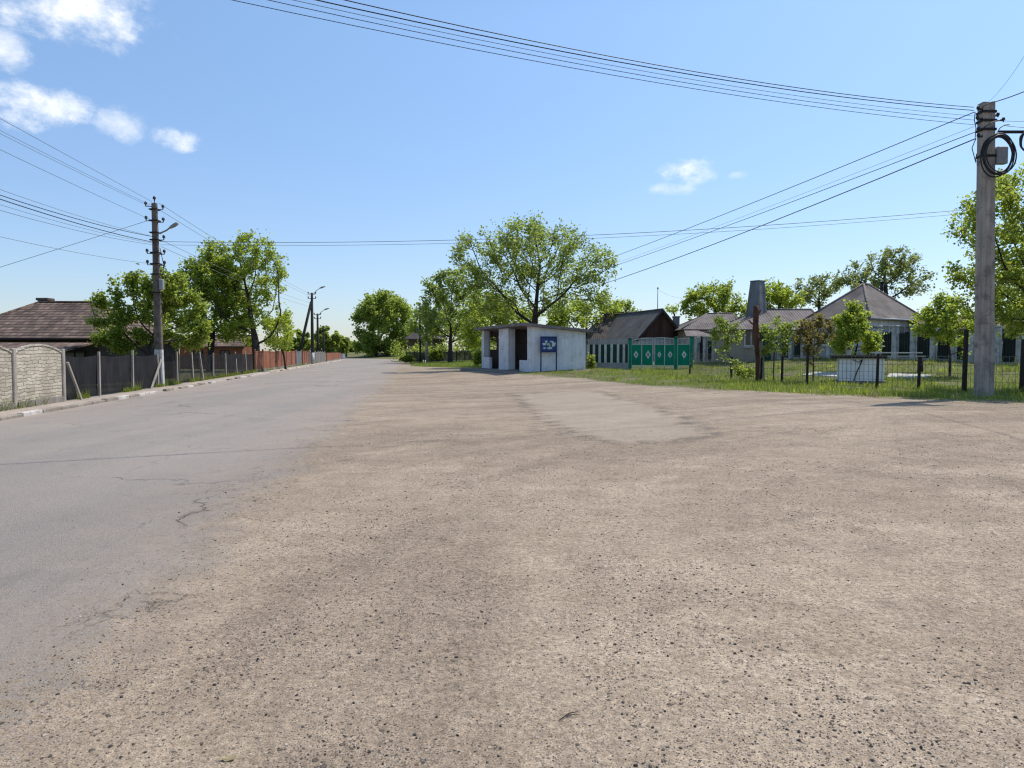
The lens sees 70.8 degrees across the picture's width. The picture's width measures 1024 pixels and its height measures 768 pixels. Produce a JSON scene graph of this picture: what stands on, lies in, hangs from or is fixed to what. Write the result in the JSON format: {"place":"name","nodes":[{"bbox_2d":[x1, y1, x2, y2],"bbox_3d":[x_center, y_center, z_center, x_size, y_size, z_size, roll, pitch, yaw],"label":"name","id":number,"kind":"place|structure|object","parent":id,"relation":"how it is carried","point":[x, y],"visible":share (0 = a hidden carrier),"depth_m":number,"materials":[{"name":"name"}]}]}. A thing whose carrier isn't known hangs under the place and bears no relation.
{"place":"outdoors","nodes":[
{"label":"outdoors","id":0,"kind":"place"},
{"bbox_2d":[0,359,342,418],"bbox_3d":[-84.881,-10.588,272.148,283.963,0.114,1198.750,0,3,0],"label":"pavement","id":1,"kind":"structure","parent":0,"point":[70,402],"depth_m":25.27,"materials":[{"name":"concrete"}]},
{"bbox_2d":[261,307,294,368],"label":"broadleaf tree","id":2,"kind":"object","parent":1,"relation":"on","point":[285,346],"visible":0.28,"depth_m":61.64,"materials":[{"name":"green plant"}]},
{"bbox_2d":[0,358,400,741],"bbox_3d":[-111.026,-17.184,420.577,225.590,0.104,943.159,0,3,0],"label":"road","id":3,"kind":"structure","parent":0,"point":[83,468],"depth_m":7.98,"materials":[{"name":"asphalt"}]},
{"bbox_2d":[0,359,345,420],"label":"kerb","id":4,"kind":"structure","parent":3,"relation":"on","point":[39,411],"depth_m":21.71,"materials":[{"name":"concrete"}]},
{"bbox_2d":[0,358,1023,767],"bbox_3d":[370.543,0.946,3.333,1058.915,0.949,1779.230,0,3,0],"label":"ground","id":5,"kind":"structure","parent":0,"point":[516,416],"depth_m":4.55,"materials":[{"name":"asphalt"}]},
{"bbox_2d":[221,755,236,761],"bbox_3d":[-1.075,1.419,2.734,0.050,0.018,0.032,1,3,23],"label":"fallen leaf","id":6,"kind":"object","parent":5,"relation":"on","point":[228,758],"visible":1,"depth_m":2.73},
{"bbox_2d":[399,354,414,362],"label":"shrub","id":7,"kind":"object","parent":5,"relation":"on","point":[407,358],"visible":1,"depth_m":97.46,"materials":[{"name":"green plant"}]},
{"bbox_2d":[471,349,481,366],"bbox_3d":[-2.358,-1.665,51.215,1.089,1.608,1.052,0,3,0],"label":"shrub","id":8,"kind":"object","parent":5,"relation":"on","point":[477,358],"visible":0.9,"depth_m":51.06,"materials":[{"name":"green plant"}]},
{"bbox_2d":[67,352,1023,404],"bbox_3d":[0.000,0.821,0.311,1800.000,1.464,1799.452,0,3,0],"label":"verge","id":9,"kind":"structure","parent":5,"relation":"on","point":[383,356],"depth_m":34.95,"materials":[{"name":"plant"}]},
{"bbox_2d":[0,344,65,410],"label":"concrete fence","id":10,"kind":"object","parent":9,"relation":"on","point":[38,371],"visible":0.94,"depth_m":19.34,"materials":[{"name":"concrete"}]},
{"bbox_2d":[0,298,179,374],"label":"tiled house","id":11,"kind":"structure","parent":9,"relation":"on","point":[54,323],"depth_m":33.41,"materials":[{"name":"brown tile"}]},
{"bbox_2d":[65,350,85,356],"bbox_3d":[-19.770,-1.097,32.556,1.000,0.900,0.050,0,3,0],"label":"window","id":12,"kind":"structure","parent":11,"relation":"in","point":[72,353],"depth_m":32.55,"materials":[{"name":"glass"}]},
{"bbox_2d":[80,263,214,356],"bbox_3d":[-15.711,-2.493,31.421,5.043,5.431,2.356,0,3,-8],"label":"broadleaf tree","id":13,"kind":"object","parent":9,"relation":"on","point":[175,283],"visible":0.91,"depth_m":30.91,"materials":[{"name":"green plant"}]},
{"bbox_2d":[65,350,252,399],"bbox_3d":[-15.723,-0.860,36.150,0.360,1.625,30.200,0,3,-10],"label":"netting fence","id":14,"kind":"object","parent":9,"relation":"on","point":[98,375],"visible":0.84,"depth_m":27.59,"materials":[{"name":"metal"}]},
{"bbox_2d":[0,361,317,411],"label":"weed grass","id":15,"kind":"structure","parent":9,"relation":"on","point":[127,389],"depth_m":30.09,"materials":[{"name":"plant"}]},
{"bbox_2d":[144,196,178,385],"bbox_3d":[-14.282,-3.759,29.840,2.367,8.170,0.546,2,3,34],"label":"utility pole","id":16,"kind":"object","parent":9,"relation":"on","point":[158,284],"visible":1,"depth_m":30.21,"materials":[{"name":"concrete"}]},
{"bbox_2d":[1,150,145,217],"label":"roadside wire","id":17,"kind":"object","parent":16,"relation":"attached to","point":[69,182],"visible":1,"depth_m":23.05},
{"bbox_2d":[0,189,148,235],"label":"roadside wire","id":18,"kind":"object","parent":16,"relation":"attached to","point":[67,212],"visible":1,"depth_m":22.70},
{"bbox_2d":[1,220,148,266],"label":"house wire","id":19,"kind":"object","parent":16,"relation":"attached to","point":[75,243],"visible":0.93,"depth_m":28.57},
{"bbox_2d":[0,130,149,204],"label":"roadside wire","id":20,"kind":"object","parent":16,"relation":"attached to","point":[69,165],"visible":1,"depth_m":22.97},
{"bbox_2d":[0,118,151,201],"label":"roadside wire","id":21,"kind":"object","parent":16,"relation":"attached to","point":[67,155],"visible":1,"depth_m":22.84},
{"bbox_2d":[1,134,150,206],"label":"roadside wire","id":22,"kind":"object","parent":16,"relation":"attached to","point":[70,168],"visible":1,"depth_m":23.23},
{"bbox_2d":[0,210,152,244],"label":"roadside wire","id":23,"kind":"object","parent":16,"relation":"attached to","point":[69,228],"visible":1,"depth_m":22.76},
{"bbox_2d":[2,205,150,242],"bbox_3d":[-13.604,-5.066,19.018,0.011,0.702,22.625,0,3,-7],"label":"roadside wire","id":24,"kind":"object","parent":16,"relation":"attached to","point":[72,225],"visible":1,"depth_m":23.12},
{"bbox_2d":[3,237,149,263],"bbox_3d":[-13.631,-4.188,19.057,0.011,0.724,22.631,0,3,-7],"label":"roadside wire","id":25,"kind":"object","parent":16,"relation":"attached to","point":[71,251],"visible":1,"depth_m":23.06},
{"bbox_2d":[0,199,153,242],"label":"roadside wire","id":26,"kind":"object","parent":16,"relation":"attached to","point":[70,221],"visible":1,"depth_m":22.73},
{"bbox_2d":[0,195,153,236],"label":"roadside wire","id":27,"kind":"object","parent":16,"relation":"attached to","point":[69,216],"visible":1,"depth_m":22.65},
{"bbox_2d":[162,211,308,295],"bbox_3d":[-19.580,-8.950,58.885,0.016,0.785,58.348,0,3,-9],"label":"roadside wire","id":28,"kind":"object","parent":16,"relation":"attached to","point":[222,248],"visible":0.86,"depth_m":39.46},
{"bbox_2d":[161,240,309,302],"bbox_3d":[-19.541,-7.939,58.930,0.016,1.257,58.348,0,3,-9],"label":"roadside wire","id":29,"kind":"object","parent":16,"relation":"attached to","point":[222,268],"visible":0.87,"depth_m":38.91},
{"bbox_2d":[160,209,965,242],"bbox_3d":[1.852,-6.225,28.475,33.425,0.970,0.018,0,3,6],"label":"street cable","id":30,"kind":"object","parent":16,"relation":"attached to","point":[553,236],"visible":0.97,"depth_m":28.58,"materials":[{"name":"rubber"}]},
{"bbox_2d":[203,215,944,245],"bbox_3d":[1.853,-6.088,28.482,33.432,0.945,0.013,0,3,6],"label":"street cable","id":31,"kind":"object","parent":16,"relation":"attached to","point":[513,241],"visible":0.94,"depth_m":28.81,"materials":[{"name":"rubber"}]},
{"bbox_2d":[168,233,261,354],"bbox_3d":[-22.983,-6.152,54.801,6.883,10.684,5.393,-2,3,-35],"label":"broadleaf tree","id":32,"kind":"object","parent":9,"relation":"on","point":[210,252],"visible":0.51,"depth_m":54.03,"materials":[{"name":"green plant"}]},
{"bbox_2d":[179,335,251,355],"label":"outbuilding","id":33,"kind":"structure","parent":9,"relation":"on","point":[232,347],"depth_m":61.94,"materials":[{"name":"tile"}]},
{"bbox_2d":[220,350,229,354],"bbox_3d":[-24.699,-2.497,61.923,0.800,0.800,0.050,0,3,0],"label":"window","id":34,"kind":"structure","parent":33,"relation":"in","point":[221,351],"depth_m":61.91,"materials":[{"name":"glass"}]},
{"bbox_2d":[184,229,297,370],"bbox_3d":[-20.185,-6.208,54.400,8.681,10.890,5.605,0,3,0],"label":"broadleaf tree","id":35,"kind":"object","parent":9,"relation":"on","point":[244,270],"visible":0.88,"depth_m":53.56,"materials":[{"name":"green plant"}]},
{"bbox_2d":[254,349,295,371],"bbox_3d":[-20.270,-2.110,62.553,0.140,1.770,22.329,0,3,-10],"label":"sheet fence","id":36,"kind":"object","parent":9,"relation":"on","point":[272,359],"visible":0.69,"depth_m":59.14,"materials":[{"name":"metal"}]},
{"bbox_2d":[296,350,301,365],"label":"metal gate","id":37,"kind":"structure","parent":9,"relation":"on","point":[298,357],"depth_m":76.05,"materials":[{"name":"metal"}]},
{"bbox_2d":[285,329,316,351],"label":"broadleaf tree","id":38,"kind":"object","parent":9,"relation":"on","point":[305,346],"visible":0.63,"depth_m":99.07,"materials":[{"name":"green plant"}]},
{"bbox_2d":[302,350,308,364],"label":"sheet fence","id":39,"kind":"object","parent":9,"relation":"on","point":[305,357],"visible":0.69,"depth_m":82.35,"materials":[{"name":"metal"}]},
{"bbox_2d":[298,286,325,363],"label":"utility pole","id":40,"kind":"object","parent":9,"relation":"on","point":[310,308],"visible":0.94,"depth_m":87.60,"materials":[{"name":"wood"}]},
{"bbox_2d":[159,203,309,293],"bbox_3d":[-19.575,-9.229,58.873,0.016,0.807,58.349,0,3,-9],"label":"roadside wire","id":41,"kind":"object","parent":40,"relation":"attached to","point":[217,240],"visible":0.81,"depth_m":38.43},
{"bbox_2d":[309,351,324,363],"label":"board fence","id":42,"kind":"object","parent":9,"relation":"on","point":[319,357],"visible":0.74,"depth_m":97.41,"materials":[{"name":"wood"}]},
{"bbox_2d":[314,308,328,351],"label":"utility pole","id":43,"kind":"object","parent":9,"relation":"on","point":[317,318],"visible":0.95,"depth_m":100.66,"materials":[{"name":"metal"}]},
{"bbox_2d":[320,325,326,351],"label":"utility pole","id":44,"kind":"object","parent":9,"relation":"on","point":[323,337],"visible":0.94,"depth_m":117.67,"materials":[{"name":"wood"}]},
{"bbox_2d":[309,325,341,352],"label":"broadleaf tree","id":45,"kind":"object","parent":9,"relation":"on","point":[333,340],"visible":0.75,"depth_m":126.86,"materials":[{"name":"green plant"}]},
{"bbox_2d":[326,352,340,361],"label":"sheet fence","id":46,"kind":"object","parent":9,"relation":"on","point":[332,356],"visible":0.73,"depth_m":121.89,"materials":[{"name":"metal"}]},
{"bbox_2d":[330,335,350,355],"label":"broadleaf tree","id":47,"kind":"object","parent":9,"relation":"on","point":[344,343],"visible":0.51,"depth_m":163.39,"materials":[{"name":"green plant"}]},
{"bbox_2d":[348,288,413,356],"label":"broadleaf tree","id":48,"kind":"object","parent":9,"relation":"on","point":[391,308],"visible":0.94,"depth_m":181.17,"materials":[{"name":"green plant"}]},
{"bbox_2d":[416,302,423,362],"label":"utility pole","id":49,"kind":"object","parent":9,"relation":"on","point":[420,357],"visible":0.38,"depth_m":98.72,"materials":[{"name":"wood"}]},
{"bbox_2d":[403,328,447,361],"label":"house","id":50,"kind":"structure","parent":9,"relation":"on","point":[412,338],"depth_m":112.49,"materials":[{"name":"stone"}]},
{"bbox_2d":[424,310,427,362],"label":"utility pole","id":51,"kind":"object","parent":9,"relation":"on","point":[426,351],"visible":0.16,"depth_m":96.75,"materials":[{"name":"concrete"}]},
{"bbox_2d":[430,132,974,314],"bbox_3d":[0.546,-7.806,58.149,0.020,1.549,80.808,-1,3,-17],"label":"overhead cable","id":52,"kind":"object","parent":51,"relation":"attached to","point":[781,205],"visible":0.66,"depth_m":26.23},
{"bbox_2d":[436,112,973,309],"bbox_3d":[0.528,-8.338,58.125,0.022,1.557,80.797,-1,3,-17],"label":"overhead cable","id":53,"kind":"object","parent":51,"relation":"attached to","point":[775,193],"visible":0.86,"depth_m":26.60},
{"bbox_2d":[404,303,458,340],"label":"broadleaf tree","id":54,"kind":"object","parent":9,"relation":"on","point":[413,326],"visible":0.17,"depth_m":123.84,"materials":[{"name":"green plant"}]},
{"bbox_2d":[428,349,443,359],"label":"shrub","id":55,"kind":"object","parent":9,"relation":"on","point":[435,354],"visible":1,"depth_m":100.39,"materials":[{"name":"green plant"}]},
{"bbox_2d":[387,338,496,361],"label":"hedge","id":56,"kind":"object","parent":9,"relation":"on","point":[416,349],"visible":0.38,"depth_m":107.34,"materials":[{"name":"green plant"}]},
{"bbox_2d":[406,350,481,362],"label":"netting fence","id":57,"kind":"object","parent":9,"relation":"on","point":[462,355],"visible":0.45,"depth_m":103.91,"materials":[{"name":"metal"}]},
{"bbox_2d":[410,359,481,367],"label":"grass","id":58,"kind":"structure","parent":9,"relation":"on","point":[461,364],"depth_m":80.88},
{"bbox_2d":[414,264,487,362],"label":"walnut tree","id":59,"kind":"object","parent":9,"relation":"on","point":[439,297],"visible":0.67,"depth_m":95.87,"materials":[{"name":"green plant"}]},
{"bbox_2d":[455,333,496,349],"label":"broadleaf tree","id":60,"kind":"object","parent":9,"relation":"on","point":[492,343],"visible":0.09,"depth_m":110.84,"materials":[{"name":"green plant"}]},
{"bbox_2d":[452,284,543,350],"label":"broadleaf tree","id":61,"kind":"object","parent":9,"relation":"on","point":[471,338],"visible":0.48,"depth_m":68.10,"materials":[{"name":"green plant"}]},
{"bbox_2d":[460,322,592,373],"bbox_3d":[0.608,-2.082,46.610,5.510,3.373,9.600,-1,3,-20],"label":"bus shelter","id":62,"kind":"object","parent":9,"relation":"on","point":[519,345],"visible":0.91,"depth_m":43.06,"materials":[{"name":"paint"}]},
{"bbox_2d":[446,209,621,325],"bbox_3d":[1.750,-7.166,55.655,13.105,12.038,9.335,2,3,34],"label":"walnut tree","id":63,"kind":"object","parent":9,"relation":"on","point":[532,271],"visible":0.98,"depth_m":54.79,"materials":[{"name":"green plant"}]},
{"bbox_2d":[540,336,556,371],"bbox_3d":[2.145,-1.599,42.070,1.041,2.360,0.076,-1,3,-20],"label":"information board","id":64,"kind":"object","parent":9,"relation":"on","point":[548,343],"visible":0.98,"depth_m":41.99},
{"bbox_2d":[545,290,625,336],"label":"broadleaf tree","id":65,"kind":"object","parent":9,"relation":"on","point":[616,306],"visible":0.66,"depth_m":68.16,"materials":[{"name":"green plant"}]},
{"bbox_2d":[586,352,596,368],"bbox_3d":[4.901,-1.247,44.472,0.853,1.474,0.690,-2,3,-37],"label":"shrub","id":66,"kind":"object","parent":9,"relation":"on","point":[591,361],"visible":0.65,"depth_m":44.41,"materials":[{"name":"green plant"}]},
{"bbox_2d":[586,312,626,363],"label":"shed","id":67,"kind":"structure","parent":9,"relation":"on","point":[600,329],"depth_m":67.76,"materials":[{"name":"stone"}]},
{"bbox_2d":[587,339,628,368],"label":"picket wall","id":68,"kind":"structure","parent":9,"relation":"on","point":[611,353],"depth_m":45.90,"materials":[{"name":"concrete"}]},
{"bbox_2d":[612,296,643,311],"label":"broadleaf tree","id":69,"kind":"object","parent":9,"relation":"on","point":[628,304],"visible":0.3,"depth_m":83.29,"materials":[{"name":"green plant"}]},
{"bbox_2d":[606,308,678,360],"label":"gabled barn","id":70,"kind":"structure","parent":9,"relation":"on","point":[651,324],"depth_m":60.80,"materials":[{"name":"grey stone"}]},
{"bbox_2d":[628,336,692,369],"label":"metal gate","id":71,"kind":"structure","parent":9,"relation":"on","point":[675,354],"depth_m":44.97,"materials":[{"name":"metal"}]},
{"bbox_2d":[664,303,678,315],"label":"broadleaf tree","id":72,"kind":"object","parent":9,"relation":"on","point":[672,309],"visible":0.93,"depth_m":109.53,"materials":[{"name":"green plant"}]},
{"bbox_2d":[672,313,736,357],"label":"hipped house","id":73,"kind":"structure","parent":9,"relation":"on","point":[700,326],"depth_m":58.90,"materials":[{"name":"grey stone"}]},
{"bbox_2d":[677,276,746,319],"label":"broadleaf tree","id":74,"kind":"object","parent":9,"relation":"on","point":[722,292],"visible":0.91,"depth_m":80.61,"materials":[{"name":"green plant"}]},
{"bbox_2d":[708,313,745,370],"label":"young tree","id":75,"kind":"object","parent":9,"relation":"on","point":[722,324],"visible":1,"depth_m":30.75,"materials":[{"name":"green plant"}]},
{"bbox_2d":[731,363,755,380],"bbox_3d":[9.928,-0.419,30.519,1.265,0.931,0.868,2,3,35],"label":"shrub","id":76,"kind":"object","parent":9,"relation":"on","point":[740,372],"visible":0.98,"depth_m":30.45,"materials":[{"name":"green plant"}]},
{"bbox_2d":[748,305,762,382],"bbox_3d":[10.117,-1.576,29.788,0.632,3.320,0.336,0,3,0],"label":"pruned trunk","id":77,"kind":"object","parent":9,"relation":"on","point":[755,324],"visible":0.97,"depth_m":29.65,"materials":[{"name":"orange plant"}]},
{"bbox_2d":[759,341,764,380],"bbox_3d":[10.463,-0.890,30.128,0.237,1.802,0.120,0,3,0],"label":"stake","id":78,"kind":"object","parent":9,"relation":"on","point":[761,347],"visible":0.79,"depth_m":30.07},
{"bbox_2d":[759,314,802,380],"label":"young tree","id":79,"kind":"object","parent":9,"relation":"on","point":[783,328],"visible":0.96,"depth_m":29.78,"materials":[{"name":"green plant"}]},
{"bbox_2d":[765,277,810,307],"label":"broadleaf tree","id":80,"kind":"object","parent":9,"relation":"on","point":[778,295],"visible":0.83,"depth_m":70.99,"materials":[{"name":"green plant"}]},
{"bbox_2d":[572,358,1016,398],"bbox_3d":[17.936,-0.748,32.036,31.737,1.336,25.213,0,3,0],"label":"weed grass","id":81,"kind":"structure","parent":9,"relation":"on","point":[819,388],"depth_m":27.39,"materials":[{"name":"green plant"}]},
{"bbox_2d":[570,360,1018,397],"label":"dry grass","id":82,"kind":"structure","parent":9,"relation":"on","point":[873,395],"depth_m":29.07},
{"bbox_2d":[706,280,920,363],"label":"village house","id":83,"kind":"structure","parent":9,"relation":"on","point":[887,310],"depth_m":43.27,"materials":[{"name":"grey stone"}]},
{"bbox_2d":[743,331,753,347],"bbox_3d":[15.068,-2.986,45.346,0.970,1.375,0.128,0,3,0],"label":"window","id":84,"kind":"structure","parent":83,"relation":"in","point":[748,339],"depth_m":45.38,"materials":[{"name":"grey glass"}]},
{"bbox_2d":[760,331,770,360],"bbox_3d":[15.968,-2.426,45.406,0.700,2.000,0.058,0,3,0],"label":"door","id":85,"kind":"structure","parent":83,"relation":"in","point":[764,342],"depth_m":45.37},
{"bbox_2d":[821,324,835,345],"bbox_3d":[18.617,-2.876,42.355,0.128,1.325,1.070,-2,3,-32],"label":"window","id":86,"kind":"structure","parent":83,"relation":"in","point":[823,344],"depth_m":42.55,"materials":[{"name":"grey glass"}]},
{"bbox_2d":[791,312,836,380],"bbox_3d":[12.094,-1.399,29.010,1.488,2.974,1.648,-1,3,-17],"label":"young tree","id":87,"kind":"object","parent":9,"relation":"on","point":[809,327],"visible":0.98,"depth_m":28.77,"materials":[{"name":"green plant"}]},
{"bbox_2d":[792,271,840,309],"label":"broadleaf tree","id":88,"kind":"object","parent":9,"relation":"on","point":[825,292],"visible":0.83,"depth_m":73.26,"materials":[{"name":"green plant"}]},
{"bbox_2d":[803,372,836,376],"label":"concrete slab","id":89,"kind":"structure","parent":9,"relation":"on","point":[824,373],"depth_m":33.23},
{"bbox_2d":[689,330,1023,392],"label":"wire fence","id":90,"kind":"object","parent":9,"relation":"on","point":[965,365],"visible":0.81,"depth_m":24.54,"materials":[{"name":"metal"}]},
{"bbox_2d":[826,299,886,354],"bbox_3d":[16.204,-2.219,33.922,2.626,3.627,2.338,2,3,31],"label":"young tree","id":91,"kind":"object","parent":9,"relation":"on","point":[852,331],"visible":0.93,"depth_m":33.62,"materials":[{"name":"green plant"}]},
{"bbox_2d":[830,355,886,383],"bbox_3d":[13.797,-0.450,28.744,1.947,1.401,1.750,1,3,21],"label":"well","id":92,"kind":"object","parent":9,"relation":"on","point":[847,364],"visible":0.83,"depth_m":28.03,"materials":[{"name":"concrete"}]},
{"bbox_2d":[694,325,1023,364],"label":"pillar fence","id":93,"kind":"object","parent":9,"relation":"on","point":[927,347],"visible":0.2,"depth_m":38.33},
{"bbox_2d":[829,244,937,299],"bbox_3d":[30.765,-6.955,59.749,8.708,9.150,4.884,0,3,0],"label":"broadleaf tree","id":94,"kind":"object","parent":9,"relation":"on","point":[900,266],"visible":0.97,"depth_m":59.19,"materials":[{"name":"green plant"}]},
{"bbox_2d":[869,352,924,371],"bbox_3d":[17.354,-0.894,32.387,2.385,1.076,0.430,0,3,0],"label":"pipe","id":95,"kind":"object","parent":9,"relation":"on","point":[921,357],"visible":0.44,"depth_m":32.37,"materials":[{"name":"metal"}]},
{"bbox_2d":[887,373,930,378],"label":"concrete slab","id":96,"kind":"structure","parent":9,"relation":"on","point":[908,375],"depth_m":30.45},
{"bbox_2d":[909,288,974,374],"bbox_3d":[18.014,-2.096,30.023,2.889,3.865,2.422,0,3,0],"label":"young tree","id":97,"kind":"object","parent":9,"relation":"on","point":[942,312],"visible":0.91,"depth_m":29.66,"materials":[{"name":"green plant"}]},
{"bbox_2d":[913,315,1023,356],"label":"cottage","id":98,"kind":"structure","parent":9,"relation":"on","point":[963,328],"depth_m":40.58,"materials":[{"name":"paint"}]},
{"bbox_2d":[940,161,1023,339],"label":"broadleaf tree","id":99,"kind":"object","parent":9,"relation":"on","point":[1008,196],"visible":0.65,"depth_m":22.30,"materials":[{"name":"green plant"}]},
{"bbox_2d":[959,268,1023,316],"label":"broadleaf tree","id":100,"kind":"object","parent":9,"relation":"on","point":[1013,288],"visible":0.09,"depth_m":43.47,"materials":[{"name":"green plant"}]},
{"bbox_2d":[972,101,1023,396],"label":"utility pole","id":101,"kind":"object","parent":9,"relation":"on","point":[989,156],"visible":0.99,"depth_m":19.72,"materials":[{"name":"concrete"}]},
{"bbox_2d":[233,0,973,124],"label":"overhead cable","id":102,"kind":"object","parent":101,"relation":"attached to","point":[568,67],"visible":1,"depth_m":13.96,"materials":[{"name":"metal"}]},
{"bbox_2d":[269,0,969,119],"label":"overhead cable","id":103,"kind":"object","parent":101,"relation":"attached to","point":[588,65],"visible":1,"depth_m":14.19,"materials":[{"name":"metal"}]},
{"bbox_2d":[294,0,969,115],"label":"overhead cable","id":104,"kind":"object","parent":101,"relation":"attached to","point":[602,63],"visible":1,"depth_m":14.33,"materials":[{"name":"rubber"}]},
{"bbox_2d":[316,0,973,110],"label":"overhead cable","id":105,"kind":"object","parent":101,"relation":"attached to","point":[618,61],"visible":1,"depth_m":14.48,"materials":[{"name":"metal"}]},
{"bbox_2d":[344,0,973,107],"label":"overhead cable","id":106,"kind":"object","parent":101,"relation":"attached to","point":[632,60],"visible":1,"depth_m":14.63,"materials":[{"name":"metal"}]},
{"bbox_2d":[437,127,971,311],"bbox_3d":[0.383,-7.947,58.142,0.009,1.554,80.889,-1,3,-18],"label":"overhead cable","id":107,"kind":"object","parent":101,"relation":"attached to","point":[777,203],"visible":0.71,"depth_m":26.57,"materials":[{"name":"rubber"}]},
{"bbox_2d":[438,138,974,319],"bbox_3d":[0.560,-7.210,58.175,0.029,2.407,80.817,-1,3,-17],"label":"overhead cable","id":108,"kind":"object","parent":101,"relation":"attached to","point":[776,219],"visible":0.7,"depth_m":26.37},
{"bbox_2d":[0,0,1023,352],"label":"sky","id":109,"kind":"structure","parent":0,"point":[235,116],"materials":[{"name":"blue"}]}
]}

